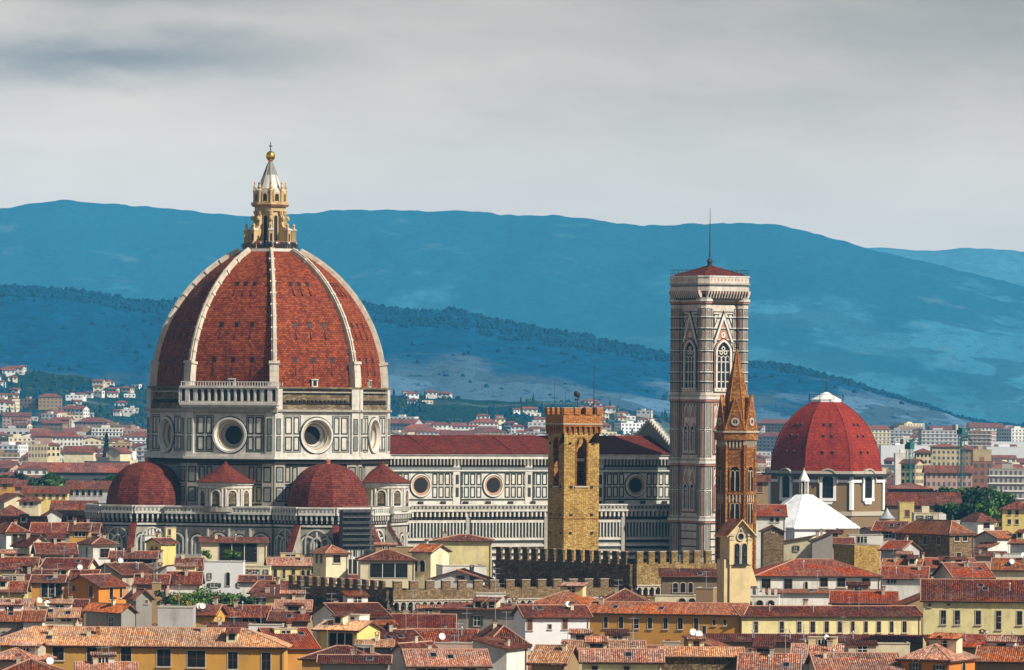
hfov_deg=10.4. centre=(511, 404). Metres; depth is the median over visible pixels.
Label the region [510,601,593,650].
house
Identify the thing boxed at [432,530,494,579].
house
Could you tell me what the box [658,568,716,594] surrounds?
house
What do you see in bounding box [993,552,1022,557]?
house
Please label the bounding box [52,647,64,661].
window
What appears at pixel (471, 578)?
window
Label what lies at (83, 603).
house
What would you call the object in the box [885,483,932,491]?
house
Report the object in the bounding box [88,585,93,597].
window
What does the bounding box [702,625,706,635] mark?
window
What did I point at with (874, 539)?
house
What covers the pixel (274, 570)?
window
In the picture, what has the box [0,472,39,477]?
house
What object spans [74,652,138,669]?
house
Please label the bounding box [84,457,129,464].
house
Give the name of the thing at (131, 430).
apartment block
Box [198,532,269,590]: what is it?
house
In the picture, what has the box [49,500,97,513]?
house
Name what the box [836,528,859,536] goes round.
house
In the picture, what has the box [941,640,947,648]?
window
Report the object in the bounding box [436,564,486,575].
house
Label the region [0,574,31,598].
house
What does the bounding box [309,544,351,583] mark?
house
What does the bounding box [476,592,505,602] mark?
house
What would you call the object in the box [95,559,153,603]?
house
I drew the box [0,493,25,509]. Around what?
house
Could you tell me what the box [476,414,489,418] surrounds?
villa
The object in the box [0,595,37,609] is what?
house
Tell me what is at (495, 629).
house
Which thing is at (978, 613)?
window
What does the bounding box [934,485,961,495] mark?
tree
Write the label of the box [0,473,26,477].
tree
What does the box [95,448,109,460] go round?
house
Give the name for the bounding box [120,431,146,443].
house
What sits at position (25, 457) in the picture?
house
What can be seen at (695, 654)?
house
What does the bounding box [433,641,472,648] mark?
house
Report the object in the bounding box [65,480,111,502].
house
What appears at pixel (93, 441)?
house
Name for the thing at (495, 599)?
television aerial
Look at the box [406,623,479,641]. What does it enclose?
house
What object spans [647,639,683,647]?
house
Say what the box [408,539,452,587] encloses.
house
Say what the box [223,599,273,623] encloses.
house
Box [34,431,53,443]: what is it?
house
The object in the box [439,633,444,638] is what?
satellite dish
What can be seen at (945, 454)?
apartment block
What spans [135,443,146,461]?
house
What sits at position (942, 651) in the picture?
house
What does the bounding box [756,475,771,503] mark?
house
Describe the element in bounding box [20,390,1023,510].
distant houses
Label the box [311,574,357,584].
house
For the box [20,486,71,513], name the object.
house
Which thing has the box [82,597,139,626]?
house
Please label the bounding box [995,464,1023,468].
house
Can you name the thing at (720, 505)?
twin window
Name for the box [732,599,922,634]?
house
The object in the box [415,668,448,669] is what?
window
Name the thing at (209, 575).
window
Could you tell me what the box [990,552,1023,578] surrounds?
house
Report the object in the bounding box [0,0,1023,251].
sky
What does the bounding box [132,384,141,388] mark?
villa
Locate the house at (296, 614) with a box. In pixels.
[266,602,312,632]
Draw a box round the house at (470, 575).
[428,565,493,587]
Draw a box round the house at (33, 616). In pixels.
[20,604,48,628]
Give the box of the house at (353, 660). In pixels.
[316,646,392,669]
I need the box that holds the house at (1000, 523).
[994,518,1001,526]
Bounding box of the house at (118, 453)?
[104,447,132,463]
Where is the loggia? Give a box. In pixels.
[750,588,779,604]
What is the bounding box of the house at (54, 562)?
[39,553,98,568]
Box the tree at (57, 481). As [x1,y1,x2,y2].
[41,476,65,485]
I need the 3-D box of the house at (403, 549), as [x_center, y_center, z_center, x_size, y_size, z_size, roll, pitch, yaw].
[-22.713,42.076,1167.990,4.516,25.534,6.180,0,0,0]
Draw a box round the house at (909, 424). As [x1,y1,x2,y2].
[893,422,923,426]
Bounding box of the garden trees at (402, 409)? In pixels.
[0,369,669,435]
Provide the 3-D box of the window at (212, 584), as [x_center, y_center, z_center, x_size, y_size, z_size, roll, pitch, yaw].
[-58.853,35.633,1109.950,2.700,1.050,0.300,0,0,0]
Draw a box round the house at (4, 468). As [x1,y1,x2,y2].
[0,464,20,473]
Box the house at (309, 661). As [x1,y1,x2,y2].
[297,640,378,669]
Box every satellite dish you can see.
[46,657,53,663]
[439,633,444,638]
[690,628,696,634]
[696,630,702,635]
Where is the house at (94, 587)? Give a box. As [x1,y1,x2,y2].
[43,571,129,603]
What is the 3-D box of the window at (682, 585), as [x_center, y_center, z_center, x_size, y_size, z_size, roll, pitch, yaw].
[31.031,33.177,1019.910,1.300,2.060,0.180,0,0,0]
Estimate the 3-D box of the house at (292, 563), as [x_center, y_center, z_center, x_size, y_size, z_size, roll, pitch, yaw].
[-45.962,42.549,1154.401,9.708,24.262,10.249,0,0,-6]
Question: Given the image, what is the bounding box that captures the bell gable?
[714,518,757,602]
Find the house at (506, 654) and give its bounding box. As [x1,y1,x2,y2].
[470,636,529,669]
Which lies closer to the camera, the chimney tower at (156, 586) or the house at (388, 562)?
the chimney tower at (156, 586)
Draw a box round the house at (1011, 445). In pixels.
[993,444,1016,446]
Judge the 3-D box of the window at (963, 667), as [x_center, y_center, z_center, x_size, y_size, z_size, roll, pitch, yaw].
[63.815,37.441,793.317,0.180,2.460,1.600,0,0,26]
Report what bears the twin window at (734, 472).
in the spire tower at (736, 434)
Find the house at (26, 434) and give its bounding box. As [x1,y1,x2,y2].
[21,431,33,436]
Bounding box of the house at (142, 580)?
[132,569,172,604]
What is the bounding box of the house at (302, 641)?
[257,621,321,669]
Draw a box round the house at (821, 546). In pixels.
[808,528,833,558]
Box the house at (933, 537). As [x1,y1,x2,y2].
[892,519,976,556]
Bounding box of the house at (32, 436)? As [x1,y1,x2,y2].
[30,432,61,443]
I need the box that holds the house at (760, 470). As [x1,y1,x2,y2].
[757,464,770,474]
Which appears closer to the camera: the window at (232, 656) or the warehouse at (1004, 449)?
the window at (232, 656)
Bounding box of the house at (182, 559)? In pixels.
[174,552,204,589]
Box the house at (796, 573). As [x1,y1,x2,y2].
[750,558,883,594]
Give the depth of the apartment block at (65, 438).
3600.18 m
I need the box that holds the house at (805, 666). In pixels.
[802,658,807,669]
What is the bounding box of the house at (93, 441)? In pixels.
[83,437,103,447]
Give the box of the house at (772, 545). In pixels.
[758,525,786,566]
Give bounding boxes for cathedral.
[84,142,669,579]
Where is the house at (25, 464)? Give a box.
[19,462,48,467]
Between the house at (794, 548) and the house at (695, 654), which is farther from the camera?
the house at (794, 548)
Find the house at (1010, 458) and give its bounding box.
[991,455,1016,461]
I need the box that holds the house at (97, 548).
[77,533,120,565]
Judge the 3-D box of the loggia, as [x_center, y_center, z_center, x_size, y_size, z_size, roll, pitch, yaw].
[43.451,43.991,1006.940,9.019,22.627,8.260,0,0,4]
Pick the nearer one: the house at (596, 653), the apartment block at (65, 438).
the house at (596, 653)
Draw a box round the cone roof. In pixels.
[879,508,894,520]
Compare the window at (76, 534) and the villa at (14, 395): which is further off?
the villa at (14, 395)
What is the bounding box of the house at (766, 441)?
[756,432,779,457]
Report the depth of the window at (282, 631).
837.51 m
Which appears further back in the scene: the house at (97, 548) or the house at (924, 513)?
the house at (924, 513)
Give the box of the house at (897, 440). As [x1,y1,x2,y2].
[895,436,917,444]
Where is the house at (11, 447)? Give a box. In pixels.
[0,442,27,456]
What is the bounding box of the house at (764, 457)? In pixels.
[757,454,770,465]
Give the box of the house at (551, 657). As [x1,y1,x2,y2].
[526,641,578,669]
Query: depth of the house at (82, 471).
2351.57 m
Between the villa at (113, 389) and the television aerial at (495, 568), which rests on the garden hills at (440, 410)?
the villa at (113, 389)
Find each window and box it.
[5,606,13,610]
[8,576,16,580]
[11,534,17,542]
[19,647,29,651]
[22,566,32,570]
[41,584,62,597]
[45,619,54,622]
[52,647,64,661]
[55,605,63,608]
[74,532,85,536]
[86,648,97,660]
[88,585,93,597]
[97,657,108,662]
[99,548,109,558]
[109,587,113,600]
[109,616,113,625]
[117,560,152,563]
[119,587,122,598]
[120,648,131,660]
[155,648,171,667]
[186,650,206,668]
[207,572,211,579]
[207,582,220,587]
[218,543,257,562]
[225,572,229,585]
[227,651,237,669]
[242,619,261,623]
[251,569,259,574]
[254,597,265,604]
[261,652,270,669]
[263,569,268,574]
[273,569,276,577]
[281,630,290,633]
[282,568,285,578]
[286,554,295,556]
[287,606,299,610]
[291,568,295,579]
[328,632,353,646]
[332,555,341,563]
[353,597,361,601]
[356,646,370,652]
[369,563,407,577]
[415,561,417,571]
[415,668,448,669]
[419,560,425,572]
[424,609,432,613]
[455,575,464,580]
[462,668,476,669]
[469,575,477,580]
[471,615,482,626]
[527,619,532,630]
[562,619,567,629]
[567,587,575,593]
[575,635,585,639]
[589,643,603,647]
[591,665,597,669]
[603,616,607,628]
[612,636,622,639]
[618,616,623,628]
[623,665,629,669]
[632,616,639,629]
[646,617,652,629]
[662,617,667,629]
[672,582,678,592]
[677,617,682,629]
[678,597,685,601]
[680,582,685,592]
[688,582,693,592]
[692,641,699,645]
[693,617,698,630]
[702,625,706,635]
[711,619,716,626]
[718,465,723,490]
[718,498,722,522]
[722,619,727,626]
[729,465,740,490]
[729,498,739,518]
[746,498,753,523]
[747,465,753,490]
[753,621,758,633]
[756,482,762,492]
[756,600,763,604]
[756,648,769,652]
[760,578,770,590]
[767,600,774,604]
[775,517,779,522]
[777,468,793,502]
[778,621,784,633]
[783,578,792,588]
[793,545,798,551]
[796,621,802,633]
[804,581,807,588]
[809,621,815,633]
[817,639,826,644]
[818,468,837,503]
[819,577,828,587]
[823,621,829,633]
[836,578,845,587]
[837,621,842,633]
[850,621,855,633]
[854,586,861,590]
[856,536,866,542]
[857,646,867,651]
[861,469,876,503]
[861,578,869,587]
[863,621,868,633]
[875,621,881,633]
[882,532,894,538]
[887,580,896,583]
[889,621,894,633]
[901,621,907,633]
[905,510,909,516]
[909,662,920,669]
[923,535,926,544]
[933,664,944,669]
[936,536,940,544]
[940,610,946,625]
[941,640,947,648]
[953,610,960,625]
[954,536,959,541]
[956,552,961,556]
[961,661,965,669]
[962,535,967,541]
[974,610,981,625]
[983,522,989,528]
[995,610,1001,630]
[996,643,1006,646]
[1007,510,1011,515]
[1016,610,1022,625]
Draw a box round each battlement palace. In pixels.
[288,575,614,613]
[496,546,716,600]
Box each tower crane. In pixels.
[900,437,915,482]
[953,425,972,489]
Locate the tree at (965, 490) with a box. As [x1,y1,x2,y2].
[958,487,979,502]
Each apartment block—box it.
[0,426,29,433]
[28,441,48,461]
[51,431,83,449]
[83,425,91,434]
[92,425,123,439]
[123,426,146,434]
[922,465,973,489]
[929,443,959,464]
[962,445,973,465]
[971,446,991,465]
[972,457,994,489]
[987,464,1023,502]
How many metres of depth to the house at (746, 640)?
926.20 m
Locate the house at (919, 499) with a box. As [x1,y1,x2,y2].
[884,492,961,520]
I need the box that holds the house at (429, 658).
[401,642,492,669]
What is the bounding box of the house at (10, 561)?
[0,549,41,576]
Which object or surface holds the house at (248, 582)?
on the ground
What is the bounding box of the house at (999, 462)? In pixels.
[992,459,1011,463]
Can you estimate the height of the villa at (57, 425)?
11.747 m
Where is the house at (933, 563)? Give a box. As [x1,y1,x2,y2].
[918,552,975,578]
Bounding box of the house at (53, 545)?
[30,534,78,561]
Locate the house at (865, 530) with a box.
[860,527,872,533]
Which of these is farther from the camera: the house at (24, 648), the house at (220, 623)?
the house at (220, 623)
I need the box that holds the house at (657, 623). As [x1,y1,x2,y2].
[588,595,750,644]
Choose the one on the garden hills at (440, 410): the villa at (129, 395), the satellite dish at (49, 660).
the villa at (129, 395)
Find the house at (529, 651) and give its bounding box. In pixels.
[528,647,531,658]
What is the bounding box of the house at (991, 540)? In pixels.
[973,530,1012,552]
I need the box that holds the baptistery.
[781,468,859,539]
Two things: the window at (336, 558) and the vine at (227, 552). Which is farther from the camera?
the window at (336, 558)
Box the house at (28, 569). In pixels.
[14,561,101,597]
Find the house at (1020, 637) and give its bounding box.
[922,631,1023,645]
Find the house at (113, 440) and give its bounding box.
[108,437,131,445]
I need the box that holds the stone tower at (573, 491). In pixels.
[544,388,602,560]
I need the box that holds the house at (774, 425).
[757,419,788,432]
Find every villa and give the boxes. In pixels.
[0,368,15,376]
[0,393,7,396]
[0,397,19,411]
[0,400,5,411]
[2,412,31,427]
[5,401,14,411]
[7,376,17,382]
[8,366,25,374]
[8,393,19,398]
[9,387,20,392]
[11,423,32,428]
[12,418,26,422]
[20,397,37,408]
[30,428,54,431]
[36,410,72,419]
[38,393,61,409]
[41,412,61,419]
[41,420,68,431]
[50,417,73,427]
[58,404,74,409]
[58,413,82,419]
[62,405,89,417]
[66,393,81,400]
[71,400,81,403]
[75,392,85,400]
[75,417,113,427]
[83,391,93,397]
[92,379,105,387]
[92,385,103,391]
[94,391,104,397]
[98,423,134,427]
[105,391,118,397]
[108,387,119,392]
[112,409,121,415]
[114,400,127,405]
[119,386,133,392]
[119,408,134,416]
[123,394,134,397]
[128,406,139,412]
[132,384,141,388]
[390,415,418,418]
[390,419,423,431]
[390,430,414,434]
[400,424,435,429]
[401,430,417,434]
[403,392,419,398]
[407,398,417,403]
[417,429,437,434]
[420,400,432,403]
[425,390,436,398]
[429,422,451,429]
[438,391,451,397]
[451,422,478,429]
[469,418,498,427]
[473,427,506,434]
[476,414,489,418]
[492,417,504,425]
[511,424,523,432]
[512,408,520,413]
[522,407,537,413]
[524,426,545,431]
[525,420,545,427]
[526,429,545,434]
[581,399,598,404]
[595,405,611,413]
[599,430,616,435]
[602,412,608,417]
[602,421,611,431]
[611,416,627,420]
[614,421,642,433]
[615,411,628,415]
[636,409,652,417]
[636,417,646,422]
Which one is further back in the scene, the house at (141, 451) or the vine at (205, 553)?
the house at (141, 451)
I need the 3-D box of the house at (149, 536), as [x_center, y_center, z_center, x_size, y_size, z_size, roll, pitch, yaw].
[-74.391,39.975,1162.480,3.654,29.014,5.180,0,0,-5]
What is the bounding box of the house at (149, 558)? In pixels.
[107,545,160,569]
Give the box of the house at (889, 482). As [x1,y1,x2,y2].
[885,479,892,484]
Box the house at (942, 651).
[895,632,979,669]
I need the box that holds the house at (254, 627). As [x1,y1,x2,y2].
[248,623,284,630]
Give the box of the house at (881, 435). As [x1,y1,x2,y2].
[868,425,890,445]
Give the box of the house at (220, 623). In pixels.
[202,617,256,628]
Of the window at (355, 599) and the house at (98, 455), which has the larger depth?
the house at (98, 455)
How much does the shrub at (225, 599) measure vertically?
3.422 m
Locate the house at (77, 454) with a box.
[62,446,96,462]
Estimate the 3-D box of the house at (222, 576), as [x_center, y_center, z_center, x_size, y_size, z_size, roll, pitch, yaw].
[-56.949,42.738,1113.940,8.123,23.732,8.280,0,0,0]
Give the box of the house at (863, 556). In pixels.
[834,543,879,573]
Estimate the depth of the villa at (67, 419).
4799.33 m
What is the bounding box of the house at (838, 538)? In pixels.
[826,529,854,558]
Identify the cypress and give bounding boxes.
[102,432,109,456]
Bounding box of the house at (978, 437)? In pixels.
[968,429,991,448]
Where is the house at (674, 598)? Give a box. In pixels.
[654,594,695,601]
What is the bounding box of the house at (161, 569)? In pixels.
[148,562,175,573]
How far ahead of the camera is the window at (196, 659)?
824.72 m
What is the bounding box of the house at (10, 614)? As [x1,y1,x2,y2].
[0,601,30,636]
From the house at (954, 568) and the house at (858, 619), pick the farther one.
the house at (954, 568)
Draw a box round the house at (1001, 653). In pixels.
[975,636,1023,669]
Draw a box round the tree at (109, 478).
[105,475,114,480]
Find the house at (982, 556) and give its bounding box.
[971,547,1006,568]
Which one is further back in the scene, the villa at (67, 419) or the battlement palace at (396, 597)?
the villa at (67, 419)
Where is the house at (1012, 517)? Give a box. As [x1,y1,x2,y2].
[1000,500,1023,532]
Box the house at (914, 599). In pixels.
[890,592,922,634]
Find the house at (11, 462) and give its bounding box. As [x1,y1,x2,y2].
[0,461,17,463]
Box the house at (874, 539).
[847,534,882,588]
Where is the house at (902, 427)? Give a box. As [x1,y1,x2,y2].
[888,425,923,429]
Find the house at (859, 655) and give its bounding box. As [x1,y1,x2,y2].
[804,640,904,669]
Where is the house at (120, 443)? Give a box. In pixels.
[112,440,131,459]
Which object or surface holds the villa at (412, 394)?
on the garden hills at (440, 410)
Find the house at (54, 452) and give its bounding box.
[48,442,60,461]
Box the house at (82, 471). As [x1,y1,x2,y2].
[47,462,128,480]
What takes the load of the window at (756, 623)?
in the house at (858, 619)
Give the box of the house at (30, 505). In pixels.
[16,495,43,515]
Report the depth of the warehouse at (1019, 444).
4800.00 m
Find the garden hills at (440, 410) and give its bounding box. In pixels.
[0,370,669,434]
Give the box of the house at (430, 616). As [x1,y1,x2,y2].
[389,604,456,628]
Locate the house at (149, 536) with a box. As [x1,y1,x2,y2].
[145,528,161,550]
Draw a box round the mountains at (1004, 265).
[867,247,1023,285]
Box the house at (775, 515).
[756,504,787,568]
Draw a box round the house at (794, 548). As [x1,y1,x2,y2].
[781,535,815,560]
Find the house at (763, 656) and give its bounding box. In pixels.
[736,640,802,669]
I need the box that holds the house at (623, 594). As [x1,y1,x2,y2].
[598,585,649,600]
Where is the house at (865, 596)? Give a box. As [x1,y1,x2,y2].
[828,581,898,604]
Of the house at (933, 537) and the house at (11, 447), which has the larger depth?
the house at (11, 447)
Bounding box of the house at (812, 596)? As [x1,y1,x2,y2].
[765,589,881,604]
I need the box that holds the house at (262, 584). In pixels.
[246,577,295,594]
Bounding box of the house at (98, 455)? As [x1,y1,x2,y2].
[95,454,102,460]
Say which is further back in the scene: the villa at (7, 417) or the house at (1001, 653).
the villa at (7, 417)
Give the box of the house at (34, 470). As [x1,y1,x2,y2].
[17,464,47,475]
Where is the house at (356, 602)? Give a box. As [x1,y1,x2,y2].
[309,590,392,638]
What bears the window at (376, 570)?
in the house at (388, 562)
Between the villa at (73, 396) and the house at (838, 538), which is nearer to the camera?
the house at (838, 538)
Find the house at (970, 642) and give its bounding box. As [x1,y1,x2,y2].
[961,629,1002,669]
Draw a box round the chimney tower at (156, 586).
[151,582,161,626]
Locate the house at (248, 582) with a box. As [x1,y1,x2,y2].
[237,570,273,596]
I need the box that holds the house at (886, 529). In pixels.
[870,521,909,543]
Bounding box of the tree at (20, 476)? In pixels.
[11,471,37,485]
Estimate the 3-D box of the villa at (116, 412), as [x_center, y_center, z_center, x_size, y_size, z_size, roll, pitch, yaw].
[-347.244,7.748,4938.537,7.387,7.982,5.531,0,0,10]
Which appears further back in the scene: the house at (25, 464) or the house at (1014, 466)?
the house at (1014, 466)
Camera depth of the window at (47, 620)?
927.94 m
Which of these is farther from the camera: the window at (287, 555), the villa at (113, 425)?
the villa at (113, 425)
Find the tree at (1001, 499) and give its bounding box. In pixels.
[977,491,1016,529]
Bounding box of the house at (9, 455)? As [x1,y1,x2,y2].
[0,449,20,461]
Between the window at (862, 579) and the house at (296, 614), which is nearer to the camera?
the house at (296, 614)
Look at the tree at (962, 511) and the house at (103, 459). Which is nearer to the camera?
the tree at (962, 511)
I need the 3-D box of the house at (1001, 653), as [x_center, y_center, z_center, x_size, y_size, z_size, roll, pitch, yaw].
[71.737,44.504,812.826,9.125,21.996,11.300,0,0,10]
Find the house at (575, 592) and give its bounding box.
[530,582,598,606]
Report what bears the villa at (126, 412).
on the garden hills at (440, 410)
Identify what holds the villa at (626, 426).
on the garden hills at (440, 410)
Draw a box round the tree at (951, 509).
[933,502,959,520]
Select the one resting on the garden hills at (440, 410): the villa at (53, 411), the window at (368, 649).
the villa at (53, 411)
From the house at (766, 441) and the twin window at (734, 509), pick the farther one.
the house at (766, 441)
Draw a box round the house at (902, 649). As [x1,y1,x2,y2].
[876,642,910,656]
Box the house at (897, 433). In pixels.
[890,428,912,444]
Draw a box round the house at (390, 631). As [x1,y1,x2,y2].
[372,620,424,643]
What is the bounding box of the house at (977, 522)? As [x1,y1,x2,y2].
[959,512,998,550]
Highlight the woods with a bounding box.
[0,283,1023,426]
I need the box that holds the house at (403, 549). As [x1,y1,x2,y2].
[396,545,413,556]
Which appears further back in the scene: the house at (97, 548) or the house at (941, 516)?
the house at (941, 516)
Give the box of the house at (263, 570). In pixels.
[245,565,271,574]
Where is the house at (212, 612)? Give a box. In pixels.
[195,596,228,626]
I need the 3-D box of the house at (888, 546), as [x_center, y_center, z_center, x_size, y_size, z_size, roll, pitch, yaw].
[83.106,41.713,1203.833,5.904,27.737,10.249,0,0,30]
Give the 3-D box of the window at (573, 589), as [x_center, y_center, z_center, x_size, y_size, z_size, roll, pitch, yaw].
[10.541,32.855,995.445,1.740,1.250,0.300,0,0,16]
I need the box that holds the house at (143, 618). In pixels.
[122,585,155,626]
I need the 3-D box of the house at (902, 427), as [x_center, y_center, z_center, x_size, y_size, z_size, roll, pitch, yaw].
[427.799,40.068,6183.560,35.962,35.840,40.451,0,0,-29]
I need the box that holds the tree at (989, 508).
[967,499,1001,529]
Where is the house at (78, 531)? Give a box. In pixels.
[67,518,93,541]
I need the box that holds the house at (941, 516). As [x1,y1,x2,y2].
[938,514,959,523]
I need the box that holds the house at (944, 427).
[927,426,952,429]
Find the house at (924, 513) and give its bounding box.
[911,506,942,520]
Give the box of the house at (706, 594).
[696,587,716,601]
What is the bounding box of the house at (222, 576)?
[204,560,245,603]
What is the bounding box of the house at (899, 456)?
[893,449,912,485]
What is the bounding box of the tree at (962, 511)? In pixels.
[946,503,977,524]
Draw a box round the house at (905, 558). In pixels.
[879,551,925,569]
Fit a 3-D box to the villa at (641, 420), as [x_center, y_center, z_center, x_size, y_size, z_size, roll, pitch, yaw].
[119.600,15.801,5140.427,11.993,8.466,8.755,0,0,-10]
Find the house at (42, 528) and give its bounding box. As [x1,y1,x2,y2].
[29,517,103,541]
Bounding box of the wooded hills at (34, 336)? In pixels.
[0,286,1020,429]
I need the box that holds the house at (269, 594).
[250,585,280,605]
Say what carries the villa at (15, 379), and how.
on the garden hills at (440, 410)
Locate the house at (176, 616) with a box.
[157,605,195,626]
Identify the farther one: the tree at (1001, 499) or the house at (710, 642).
the tree at (1001, 499)
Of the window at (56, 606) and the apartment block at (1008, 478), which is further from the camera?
the apartment block at (1008, 478)
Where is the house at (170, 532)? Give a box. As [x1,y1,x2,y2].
[163,526,176,556]
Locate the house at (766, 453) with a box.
[757,451,770,465]
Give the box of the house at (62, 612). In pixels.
[16,599,83,630]
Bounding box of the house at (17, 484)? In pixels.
[12,480,28,494]
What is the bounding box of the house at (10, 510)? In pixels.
[0,505,30,515]
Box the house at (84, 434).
[78,432,98,437]
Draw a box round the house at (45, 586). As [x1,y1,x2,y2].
[29,570,68,604]
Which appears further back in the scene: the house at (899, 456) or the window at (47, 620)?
the house at (899, 456)
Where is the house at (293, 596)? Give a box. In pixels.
[273,590,313,634]
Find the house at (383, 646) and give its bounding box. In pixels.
[355,632,395,653]
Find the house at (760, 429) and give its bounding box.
[757,426,763,433]
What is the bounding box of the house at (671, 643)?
[662,640,680,645]
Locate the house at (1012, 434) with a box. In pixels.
[996,426,1023,441]
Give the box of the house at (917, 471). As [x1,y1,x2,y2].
[899,459,925,485]
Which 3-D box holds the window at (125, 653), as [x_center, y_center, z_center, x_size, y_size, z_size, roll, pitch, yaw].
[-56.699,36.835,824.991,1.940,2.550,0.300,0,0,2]
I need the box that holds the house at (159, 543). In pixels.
[143,531,178,565]
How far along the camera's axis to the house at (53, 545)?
1132.89 m
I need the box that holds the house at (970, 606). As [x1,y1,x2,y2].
[920,578,1023,647]
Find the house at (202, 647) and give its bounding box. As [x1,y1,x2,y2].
[0,619,292,669]
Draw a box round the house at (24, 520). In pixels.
[0,514,47,530]
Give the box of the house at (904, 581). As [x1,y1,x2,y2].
[880,562,930,600]
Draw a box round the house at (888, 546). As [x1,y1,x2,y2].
[877,535,922,585]
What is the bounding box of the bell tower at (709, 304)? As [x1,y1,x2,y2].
[667,236,750,562]
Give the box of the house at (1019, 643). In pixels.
[982,641,1023,645]
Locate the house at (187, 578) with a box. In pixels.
[165,563,204,604]
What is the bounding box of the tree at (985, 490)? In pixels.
[972,486,1007,529]
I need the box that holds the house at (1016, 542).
[1007,529,1023,552]
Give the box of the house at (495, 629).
[465,620,532,669]
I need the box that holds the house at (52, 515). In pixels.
[41,508,61,521]
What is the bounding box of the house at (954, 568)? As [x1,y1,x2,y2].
[931,557,995,578]
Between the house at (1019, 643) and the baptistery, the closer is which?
the house at (1019, 643)
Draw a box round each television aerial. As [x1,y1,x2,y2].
[413,601,418,627]
[490,598,500,616]
[491,567,499,592]
[629,617,636,641]
[781,628,789,653]
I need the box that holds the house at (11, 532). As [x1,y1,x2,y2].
[0,519,30,548]
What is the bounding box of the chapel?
[761,375,889,527]
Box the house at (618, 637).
[604,628,646,647]
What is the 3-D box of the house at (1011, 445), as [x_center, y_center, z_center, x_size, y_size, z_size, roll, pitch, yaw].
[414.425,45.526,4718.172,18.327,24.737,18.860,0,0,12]
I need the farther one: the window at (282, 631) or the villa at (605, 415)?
the villa at (605, 415)
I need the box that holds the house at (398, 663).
[388,633,438,669]
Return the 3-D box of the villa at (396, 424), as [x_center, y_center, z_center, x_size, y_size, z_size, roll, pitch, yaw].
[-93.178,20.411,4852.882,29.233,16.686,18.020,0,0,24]
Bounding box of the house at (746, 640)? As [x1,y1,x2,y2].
[704,630,922,652]
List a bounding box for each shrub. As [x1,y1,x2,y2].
[154,590,177,605]
[168,592,186,605]
[173,594,192,605]
[185,591,205,604]
[192,588,208,603]
[196,586,219,603]
[214,590,235,603]
[229,592,243,603]
[238,595,255,604]
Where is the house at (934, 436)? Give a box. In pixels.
[918,428,961,445]
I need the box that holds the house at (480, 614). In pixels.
[440,596,537,630]
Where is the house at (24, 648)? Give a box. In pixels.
[0,641,56,667]
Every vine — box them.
[201,550,211,558]
[222,549,233,558]
[228,551,241,559]
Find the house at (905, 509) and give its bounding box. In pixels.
[898,502,914,521]
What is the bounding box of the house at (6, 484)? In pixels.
[0,478,18,494]
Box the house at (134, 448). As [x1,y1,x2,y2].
[109,444,137,451]
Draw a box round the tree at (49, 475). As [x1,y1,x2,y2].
[30,471,57,485]
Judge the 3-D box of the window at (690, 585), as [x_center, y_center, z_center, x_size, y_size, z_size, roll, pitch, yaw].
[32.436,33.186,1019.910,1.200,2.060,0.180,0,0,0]
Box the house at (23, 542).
[10,531,45,556]
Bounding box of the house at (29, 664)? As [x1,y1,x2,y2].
[0,653,64,669]
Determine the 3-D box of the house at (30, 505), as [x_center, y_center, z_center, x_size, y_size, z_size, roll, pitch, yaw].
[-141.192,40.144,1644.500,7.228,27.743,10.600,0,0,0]
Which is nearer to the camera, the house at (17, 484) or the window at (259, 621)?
the window at (259, 621)
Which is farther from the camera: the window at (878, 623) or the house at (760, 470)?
the house at (760, 470)
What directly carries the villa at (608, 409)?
on the garden hills at (440, 410)
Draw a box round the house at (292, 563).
[264,552,312,583]
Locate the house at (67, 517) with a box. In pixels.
[61,513,86,521]
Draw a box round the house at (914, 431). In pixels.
[912,428,924,434]
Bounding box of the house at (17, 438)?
[0,434,30,444]
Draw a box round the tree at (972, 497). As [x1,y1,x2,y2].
[961,486,994,505]
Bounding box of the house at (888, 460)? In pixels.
[883,457,893,463]
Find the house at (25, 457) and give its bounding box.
[21,452,63,461]
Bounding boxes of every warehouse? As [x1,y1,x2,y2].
[878,443,930,464]
[962,439,1023,446]
[983,444,1023,457]
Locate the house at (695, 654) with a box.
[657,635,744,669]
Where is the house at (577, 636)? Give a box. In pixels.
[560,628,607,669]
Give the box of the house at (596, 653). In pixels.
[578,636,664,669]
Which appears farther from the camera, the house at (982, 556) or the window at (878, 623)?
the house at (982, 556)
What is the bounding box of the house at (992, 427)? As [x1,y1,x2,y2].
[966,423,1003,431]
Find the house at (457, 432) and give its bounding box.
[440,430,474,434]
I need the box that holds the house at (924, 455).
[913,448,933,485]
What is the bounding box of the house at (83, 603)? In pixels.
[68,594,90,625]
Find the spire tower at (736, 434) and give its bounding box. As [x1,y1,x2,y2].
[713,342,758,568]
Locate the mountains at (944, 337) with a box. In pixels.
[0,200,1023,425]
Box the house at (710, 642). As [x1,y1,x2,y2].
[682,628,731,646]
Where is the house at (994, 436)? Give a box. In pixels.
[962,430,996,440]
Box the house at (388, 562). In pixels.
[355,542,417,587]
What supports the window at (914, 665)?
in the house at (942, 651)
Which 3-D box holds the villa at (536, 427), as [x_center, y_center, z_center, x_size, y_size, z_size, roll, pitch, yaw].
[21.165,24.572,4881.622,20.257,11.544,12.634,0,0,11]
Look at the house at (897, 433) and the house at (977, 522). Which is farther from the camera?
the house at (897, 433)
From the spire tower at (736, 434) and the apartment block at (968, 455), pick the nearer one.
the spire tower at (736, 434)
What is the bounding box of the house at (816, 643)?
[790,636,843,658]
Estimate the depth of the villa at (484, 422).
4880.38 m
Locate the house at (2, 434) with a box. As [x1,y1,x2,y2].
[0,432,7,436]
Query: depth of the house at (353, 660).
785.19 m
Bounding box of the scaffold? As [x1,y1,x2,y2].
[339,509,374,573]
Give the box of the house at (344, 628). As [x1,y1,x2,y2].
[311,611,384,650]

